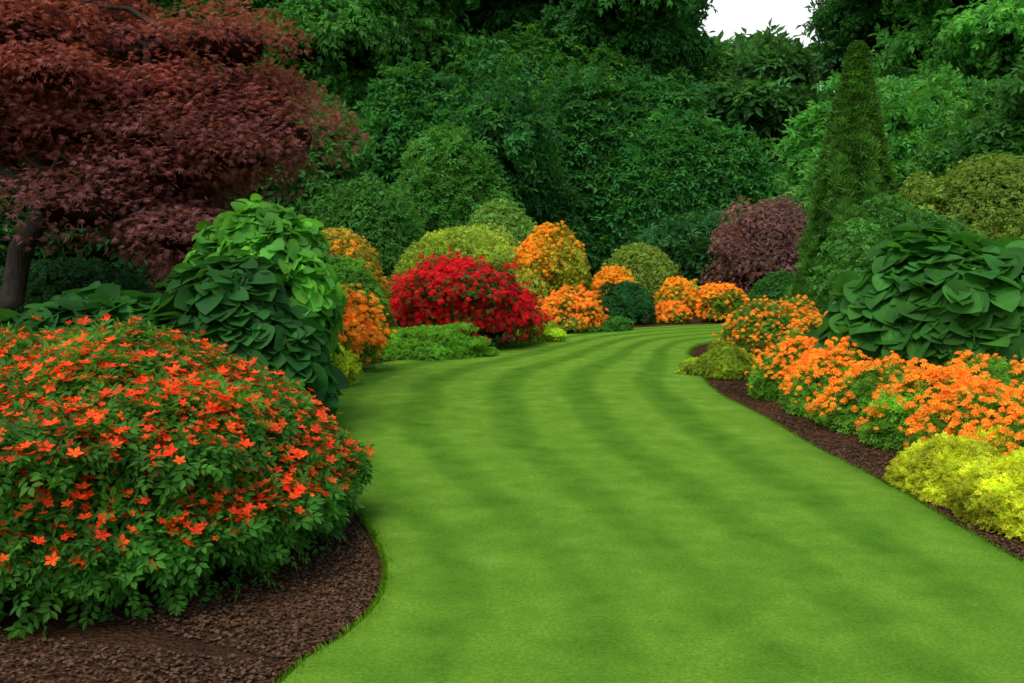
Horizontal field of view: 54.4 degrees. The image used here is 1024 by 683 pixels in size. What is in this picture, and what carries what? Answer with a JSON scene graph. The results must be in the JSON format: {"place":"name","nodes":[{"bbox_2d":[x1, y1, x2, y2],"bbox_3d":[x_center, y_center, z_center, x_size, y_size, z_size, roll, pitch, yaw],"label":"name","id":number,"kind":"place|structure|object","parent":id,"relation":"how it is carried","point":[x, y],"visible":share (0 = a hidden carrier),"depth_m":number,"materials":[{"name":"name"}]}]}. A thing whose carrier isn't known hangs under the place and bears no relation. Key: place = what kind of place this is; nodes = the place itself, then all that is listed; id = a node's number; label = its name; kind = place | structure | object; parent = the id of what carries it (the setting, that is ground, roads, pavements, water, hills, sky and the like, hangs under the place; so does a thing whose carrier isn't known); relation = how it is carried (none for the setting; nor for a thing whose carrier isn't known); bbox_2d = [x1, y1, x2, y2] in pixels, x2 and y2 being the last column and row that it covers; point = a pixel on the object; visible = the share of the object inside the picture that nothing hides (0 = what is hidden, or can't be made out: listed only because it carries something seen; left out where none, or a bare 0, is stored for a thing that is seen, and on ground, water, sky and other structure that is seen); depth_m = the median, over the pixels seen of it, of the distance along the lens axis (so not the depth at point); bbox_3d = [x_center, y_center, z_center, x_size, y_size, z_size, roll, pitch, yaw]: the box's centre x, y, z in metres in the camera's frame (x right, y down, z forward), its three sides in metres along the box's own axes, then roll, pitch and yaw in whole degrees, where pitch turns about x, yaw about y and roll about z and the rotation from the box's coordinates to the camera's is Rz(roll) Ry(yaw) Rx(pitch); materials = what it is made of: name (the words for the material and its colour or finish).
{"place":"outdoors","nodes":[
{"label":"outdoors","id":0,"kind":"place"},
{"bbox_2d":[0,313,1023,682],"bbox_3d":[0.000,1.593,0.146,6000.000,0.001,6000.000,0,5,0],"label":"ground","id":1,"kind":"structure","parent":0,"point":[124,631],"depth_m":4.25,"materials":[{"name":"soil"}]},
{"bbox_2d":[0,185,55,271],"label":"tree","id":2,"kind":"object","parent":1,"relation":"on","point":[4,247],"visible":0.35,"depth_m":20.18,"materials":[{"name":"green plant"}]},
{"bbox_2d":[0,252,157,313],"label":"shrub","id":3,"kind":"object","parent":1,"relation":"on","point":[48,279],"visible":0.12,"depth_m":12.08,"materials":[{"name":"green plant"}]},
{"bbox_2d":[0,281,161,340],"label":"leaf shrub","id":4,"kind":"object","parent":1,"relation":"on","point":[95,301],"visible":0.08,"depth_m":8.30,"materials":[{"name":"green plant"}]},
{"bbox_2d":[113,0,202,66],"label":"tree","id":5,"kind":"object","parent":1,"relation":"on","point":[142,5],"depth_m":28.38,"materials":[{"name":"green plant"}]},
{"bbox_2d":[0,59,316,293],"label":"hedge","id":6,"kind":"object","parent":1,"relation":"on","point":[91,250],"visible":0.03,"depth_m":20.54,"materials":[{"name":"green plant"}]},
{"bbox_2d":[0,0,371,310],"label":"japanese maple","id":7,"kind":"object","parent":1,"relation":"on","point":[145,118],"visible":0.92,"depth_m":9.89,"materials":[{"name":"red plant"}]},
{"bbox_2d":[0,309,378,639],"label":"flower bush","id":8,"kind":"object","parent":1,"relation":"on","point":[131,455],"visible":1,"depth_m":4.45,"materials":[{"name":"green plant"}]},
{"bbox_2d":[135,249,348,416],"bbox_3d":[-2.400,0.117,8.338,1.988,1.769,1.584,0,5,0],"label":"leaf shrub","id":9,"kind":"object","parent":1,"relation":"on","point":[244,310],"visible":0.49,"depth_m":7.94,"materials":[{"name":"green plant"}]},
{"bbox_2d":[182,193,347,364],"bbox_3d":[-2.240,-0.237,9.014,1.567,2.200,1.472,0,5,0],"label":"leafy bush","id":10,"kind":"object","parent":1,"relation":"on","point":[291,243],"visible":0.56,"depth_m":8.62,"materials":[{"name":"green plant"}]},
{"bbox_2d":[193,61,382,219],"bbox_3d":[-6.157,-3.482,23.397,6.960,6.654,4.528,3,6,27],"label":"tree","id":11,"kind":"object","parent":1,"relation":"on","point":[357,165],"visible":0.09,"depth_m":22.39,"materials":[{"name":"green plant"}]},
{"bbox_2d":[146,0,486,115],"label":"tree","id":12,"kind":"object","parent":1,"relation":"on","point":[354,41],"visible":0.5,"depth_m":27.34,"materials":[{"name":"green plant"}]},
{"bbox_2d":[306,69,361,115],"bbox_3d":[-6.011,-4.311,28.697,7.614,7.324,5.179,-2,6,-20],"label":"tree","id":13,"kind":"object","parent":1,"relation":"on","point":[355,99],"depth_m":27.53,"materials":[{"name":"green plant"}]},
{"bbox_2d":[330,342,363,385],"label":"yellow green shrub","id":14,"kind":"object","parent":1,"relation":"on","point":[348,366],"visible":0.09,"depth_m":11.53,"materials":[{"name":"green plant"}]},
{"bbox_2d":[321,226,391,298],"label":"flowering bush","id":15,"kind":"object","parent":1,"relation":"on","point":[345,242],"visible":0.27,"depth_m":18.63,"materials":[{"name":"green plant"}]},
{"bbox_2d":[327,254,398,328],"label":"shrub","id":16,"kind":"object","parent":1,"relation":"on","point":[354,272],"visible":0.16,"depth_m":14.94,"materials":[{"name":"green plant"}]},
{"bbox_2d":[305,172,424,298],"bbox_3d":[-3.208,-1.972,21.378,2.823,3.337,2.561,4,7,36],"label":"green shrub","id":17,"kind":"object","parent":1,"relation":"on","point":[376,216],"visible":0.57,"depth_m":20.80,"materials":[{"name":"green plant"}]},
{"bbox_2d":[338,283,396,373],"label":"orange azalea","id":18,"kind":"object","parent":1,"relation":"on","point":[366,333],"visible":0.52,"depth_m":12.65,"materials":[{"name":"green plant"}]},
{"bbox_2d":[379,321,499,360],"bbox_3d":[-1.175,0.073,14.780,2.033,0.774,1.425,0,5,0],"label":"green mound","id":19,"kind":"object","parent":1,"relation":"on","point":[450,341],"visible":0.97,"depth_m":14.40,"materials":[{"name":"green plant"}]},
{"bbox_2d":[388,120,528,244],"bbox_3d":[-1.442,-3.047,25.206,3.862,5.236,3.723,0,5,0],"label":"bush","id":20,"kind":"object","parent":1,"relation":"on","point":[450,179],"visible":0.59,"depth_m":24.25,"materials":[{"name":"green plant"}]},
{"bbox_2d":[386,223,548,326],"bbox_3d":[-0.923,-1.087,20.436,3.377,2.707,3.143,0,5,0],"label":"bush","id":21,"kind":"object","parent":1,"relation":"on","point":[475,242],"visible":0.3,"depth_m":19.68,"materials":[{"name":"green plant"}]},
{"bbox_2d":[428,0,509,72],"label":"tree","id":22,"kind":"object","parent":1,"relation":"on","point":[475,24],"visible":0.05,"depth_m":36.54,"materials":[{"name":"green plant"}]},
{"bbox_2d":[349,33,590,273],"bbox_3d":[-1.712,-4.416,27.430,7.772,7.824,5.914,0,5,0],"label":"tree","id":23,"kind":"object","parent":1,"relation":"on","point":[400,109],"visible":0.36,"depth_m":26.04,"materials":[{"name":"green plant"}]},
{"bbox_2d":[385,248,554,347],"bbox_3d":[-0.672,-0.625,16.093,2.784,1.776,2.630,0,5,0],"label":"red flowering shrub","id":24,"kind":"object","parent":1,"relation":"on","point":[492,302],"visible":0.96,"depth_m":15.42,"materials":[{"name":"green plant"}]},
{"bbox_2d":[467,198,538,257],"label":"rounded shrub","id":25,"kind":"object","parent":1,"relation":"on","point":[498,213],"visible":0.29,"depth_m":22.66,"materials":[{"name":"green plant"}]},
{"bbox_2d":[514,317,566,341],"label":"low shrub","id":26,"kind":"object","parent":1,"relation":"on","point":[554,331],"visible":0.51,"depth_m":17.10,"materials":[{"name":"green plant"}]},
{"bbox_2d":[457,21,642,104],"bbox_3d":[0.876,-5.820,32.490,7.812,9.797,5.324,2,6,25],"label":"tree","id":27,"kind":"object","parent":1,"relation":"on","point":[550,55],"visible":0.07,"depth_m":31.36,"materials":[{"name":"green plant"}]},
{"bbox_2d":[510,221,592,299],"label":"golden shrub","id":28,"kind":"object","parent":1,"relation":"on","point":[553,255],"visible":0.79,"depth_m":20.94,"materials":[{"name":"orange plant"}]},
{"bbox_2d":[534,285,608,333],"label":"orange azalea","id":29,"kind":"object","parent":1,"relation":"on","point":[569,308],"visible":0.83,"depth_m":18.92,"materials":[{"name":"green plant"}]},
{"bbox_2d":[476,0,723,117],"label":"tree","id":30,"kind":"object","parent":1,"relation":"on","point":[663,38],"visible":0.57,"depth_m":31.94,"materials":[{"name":"green plant"}]},
{"bbox_2d":[575,315,636,332],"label":"low shrub","id":31,"kind":"object","parent":1,"relation":"on","point":[615,324],"visible":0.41,"depth_m":19.20,"materials":[{"name":"green plant"}]},
{"bbox_2d":[588,265,635,300],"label":"shrub","id":32,"kind":"object","parent":1,"relation":"on","point":[616,274],"visible":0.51,"depth_m":22.90,"materials":[{"name":"orange plant"}]},
{"bbox_2d":[515,61,713,290],"bbox_3d":[2.423,-4.638,30.951,9.242,7.714,4.968,0,5,0],"label":"tree","id":33,"kind":"object","parent":1,"relation":"on","point":[589,118],"visible":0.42,"depth_m":29.34,"materials":[{"name":"green plant"}]},
{"bbox_2d":[598,280,655,324],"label":"dark green shrub","id":34,"kind":"object","parent":1,"relation":"on","point":[633,301],"visible":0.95,"depth_m":21.25,"materials":[{"name":"green plant"}]},
{"bbox_2d":[598,242,682,303],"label":"olive shrub","id":35,"kind":"object","parent":1,"relation":"on","point":[649,266],"visible":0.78,"depth_m":24.63,"materials":[{"name":"green plant"}]},
{"bbox_2d":[647,299,692,323],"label":"flowering shrub","id":36,"kind":"object","parent":1,"relation":"on","point":[670,311],"visible":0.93,"depth_m":21.67,"materials":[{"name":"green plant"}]},
{"bbox_2d":[550,102,791,287],"bbox_3d":[4.258,-3.944,30.099,8.800,6.619,5.144,0,5,0],"label":"tree","id":37,"kind":"object","parent":1,"relation":"on","point":[698,164],"visible":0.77,"depth_m":28.56,"materials":[{"name":"green plant"}]},
{"bbox_2d":[653,276,701,317],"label":"shrub","id":38,"kind":"object","parent":1,"relation":"on","point":[683,290],"visible":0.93,"depth_m":23.31,"materials":[{"name":"orange plant"}]},
{"bbox_2d":[631,209,752,310],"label":"shrub","id":39,"kind":"object","parent":1,"relation":"on","point":[684,244],"visible":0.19,"depth_m":25.22,"materials":[{"name":"green plant"}]},
{"bbox_2d":[688,2,707,28],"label":"tree","id":40,"kind":"object","parent":1,"relation":"on","point":[701,18],"depth_m":49.12,"materials":[{"name":"green plant"}]},
{"bbox_2d":[674,339,758,379],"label":"shrub","id":41,"kind":"object","parent":1,"relation":"on","point":[723,360],"visible":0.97,"depth_m":12.37,"materials":[{"name":"green plant"}]},
{"bbox_2d":[695,281,748,322],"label":"flowering shrub","id":42,"kind":"object","parent":1,"relation":"on","point":[717,303],"visible":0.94,"depth_m":21.89,"materials":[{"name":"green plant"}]},
{"bbox_2d":[699,194,808,293],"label":"purple shrub","id":43,"kind":"object","parent":1,"relation":"on","point":[761,245],"visible":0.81,"depth_m":23.28,"materials":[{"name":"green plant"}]},
{"bbox_2d":[693,16,834,194],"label":"tree","id":44,"kind":"object","parent":1,"relation":"on","point":[762,83],"visible":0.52,"depth_m":42.05,"materials":[{"name":"green plant"}]},
{"bbox_2d":[733,269,796,314],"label":"shrub","id":45,"kind":"object","parent":1,"relation":"on","point":[773,286],"visible":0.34,"depth_m":19.20,"materials":[{"name":"green plant"}]},
{"bbox_2d":[712,295,822,360],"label":"flowering shrub","id":46,"kind":"object","parent":1,"relation":"on","point":[750,328],"visible":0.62,"depth_m":12.96,"materials":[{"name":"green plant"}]},
{"bbox_2d":[744,335,818,402],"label":"flowering bush","id":47,"kind":"object","parent":1,"relation":"on","point":[766,377],"visible":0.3,"depth_m":10.61,"materials":[{"name":"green plant"}]},
{"bbox_2d":[776,286,792,304],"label":"shrub","id":48,"kind":"object","parent":1,"relation":"on","point":[786,292],"depth_m":17.59,"materials":[{"name":"green plant"}]},
{"bbox_2d":[772,311,827,347],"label":"flowering shrub","id":49,"kind":"object","parent":1,"relation":"on","point":[804,326],"visible":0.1,"depth_m":12.29,"materials":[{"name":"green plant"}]},
{"bbox_2d":[778,335,872,418],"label":"flowering bush","id":50,"kind":"object","parent":1,"relation":"on","point":[813,372],"visible":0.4,"depth_m":9.63,"materials":[{"name":"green plant"}]},
{"bbox_2d":[795,1,855,97],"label":"tree","id":51,"kind":"object","parent":1,"relation":"on","point":[829,58],"visible":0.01,"depth_m":48.93,"materials":[{"name":"green plant"}]},
{"bbox_2d":[786,40,903,315],"bbox_3d":[5.509,-2.249,16.047,2.041,5.127,2.074,0,5,0],"label":"conifer","id":52,"kind":"object","parent":1,"relation":"on","point":[855,162],"visible":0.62,"depth_m":15.67,"materials":[{"name":"green plant"}]},
{"bbox_2d":[804,350,927,436],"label":"flowering bush","id":53,"kind":"object","parent":1,"relation":"on","point":[842,403],"visible":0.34,"depth_m":8.77,"materials":[{"name":"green plant"}]},
{"bbox_2d":[788,0,947,148],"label":"tree","id":54,"kind":"object","parent":1,"relation":"on","point":[859,19],"visible":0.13,"depth_m":37.77,"materials":[{"name":"green plant"}]},
{"bbox_2d":[755,58,984,224],"bbox_3d":[10.412,-3.940,25.532,8.362,7.132,5.929,0,5,0],"label":"tree","id":55,"kind":"object","parent":1,"relation":"on","point":[914,112],"visible":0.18,"depth_m":24.73,"materials":[{"name":"green plant"}]},
{"bbox_2d":[803,191,989,315],"bbox_3d":[5.739,-0.708,14.230,3.438,2.898,2.627,-3,6,-33],"label":"shrub","id":56,"kind":"object","parent":1,"relation":"on","point":[859,250],"visible":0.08,"depth_m":14.08,"materials":[{"name":"green plant"}]},
{"bbox_2d":[800,222,1023,370],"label":"leaf shrub","id":57,"kind":"object","parent":1,"relation":"on","point":[936,295],"visible":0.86,"depth_m":9.55,"materials":[{"name":"green plant"}]},
{"bbox_2d":[854,362,1004,452],"bbox_3d":[3.431,0.636,8.086,1.257,0.958,1.083,0,5,0],"label":"flowering bush","id":58,"kind":"object","parent":1,"relation":"on","point":[884,426],"visible":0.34,"depth_m":7.94,"materials":[{"name":"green plant"}]},
{"bbox_2d":[881,431,999,506],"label":"bush","id":59,"kind":"object","parent":1,"relation":"on","point":[923,470],"visible":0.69,"depth_m":6.43,"materials":[{"name":"yellow plant"}]},
{"bbox_2d":[869,0,1023,91],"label":"tree","id":60,"kind":"object","parent":1,"relation":"on","point":[982,39],"visible":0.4,"depth_m":27.09,"materials":[{"name":"green plant"}]},
{"bbox_2d":[897,153,1023,240],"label":"rounded shrub","id":61,"kind":"object","parent":1,"relation":"on","point":[986,195],"visible":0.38,"depth_m":17.80,"materials":[{"name":"green plant"}]},
{"bbox_2d":[899,54,1023,216],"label":"tree","id":62,"kind":"object","parent":1,"relation":"on","point":[996,127],"visible":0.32,"depth_m":21.64,"materials":[{"name":"green plant"}]},
{"bbox_2d":[903,371,1023,453],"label":"flowering bush","id":63,"kind":"object","parent":1,"relation":"on","point":[962,411],"visible":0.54,"depth_m":7.28,"materials":[{"name":"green plant"}]},
{"bbox_2d":[942,446,1023,540],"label":"bush","id":64,"kind":"object","parent":1,"relation":"on","point":[989,495],"visible":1,"depth_m":5.74,"materials":[{"name":"yellow plant"}]},
{"bbox_2d":[943,350,1023,391],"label":"flowering bush","id":65,"kind":"object","parent":1,"relation":"on","point":[997,367],"visible":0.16,"depth_m":8.72,"materials":[{"name":"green plant"}]},
{"bbox_2d":[952,420,1019,453],"bbox_3d":[3.489,0.835,7.129,0.838,0.574,0.784,0,5,0],"label":"chartreuse mound","id":66,"kind":"object","parent":1,"relation":"on","point":[1000,447],"visible":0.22,"depth_m":6.91,"materials":[{"name":"yellow plant"}]},
{"bbox_2d":[1000,405,1023,457],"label":"flowering bush","id":67,"kind":"object","parent":1,"relation":"on","point":[1017,417],"visible":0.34,"depth_m":6.86,"materials":[{"name":"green plant"}]},
{"bbox_2d":[271,324,1023,682],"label":"lawn","id":68,"kind":"structure","parent":0,"point":[631,506],"depth_m":5.31,"materials":[{"name":"green plant"}]},
{"bbox_2d":[698,0,834,91],"bbox_3d":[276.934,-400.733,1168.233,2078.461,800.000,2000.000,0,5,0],"label":"sky","id":69,"kind":"structure","parent":0,"point":[729,17],"depth_m":1104.90,"materials":[{"name":"white"}]}
]}

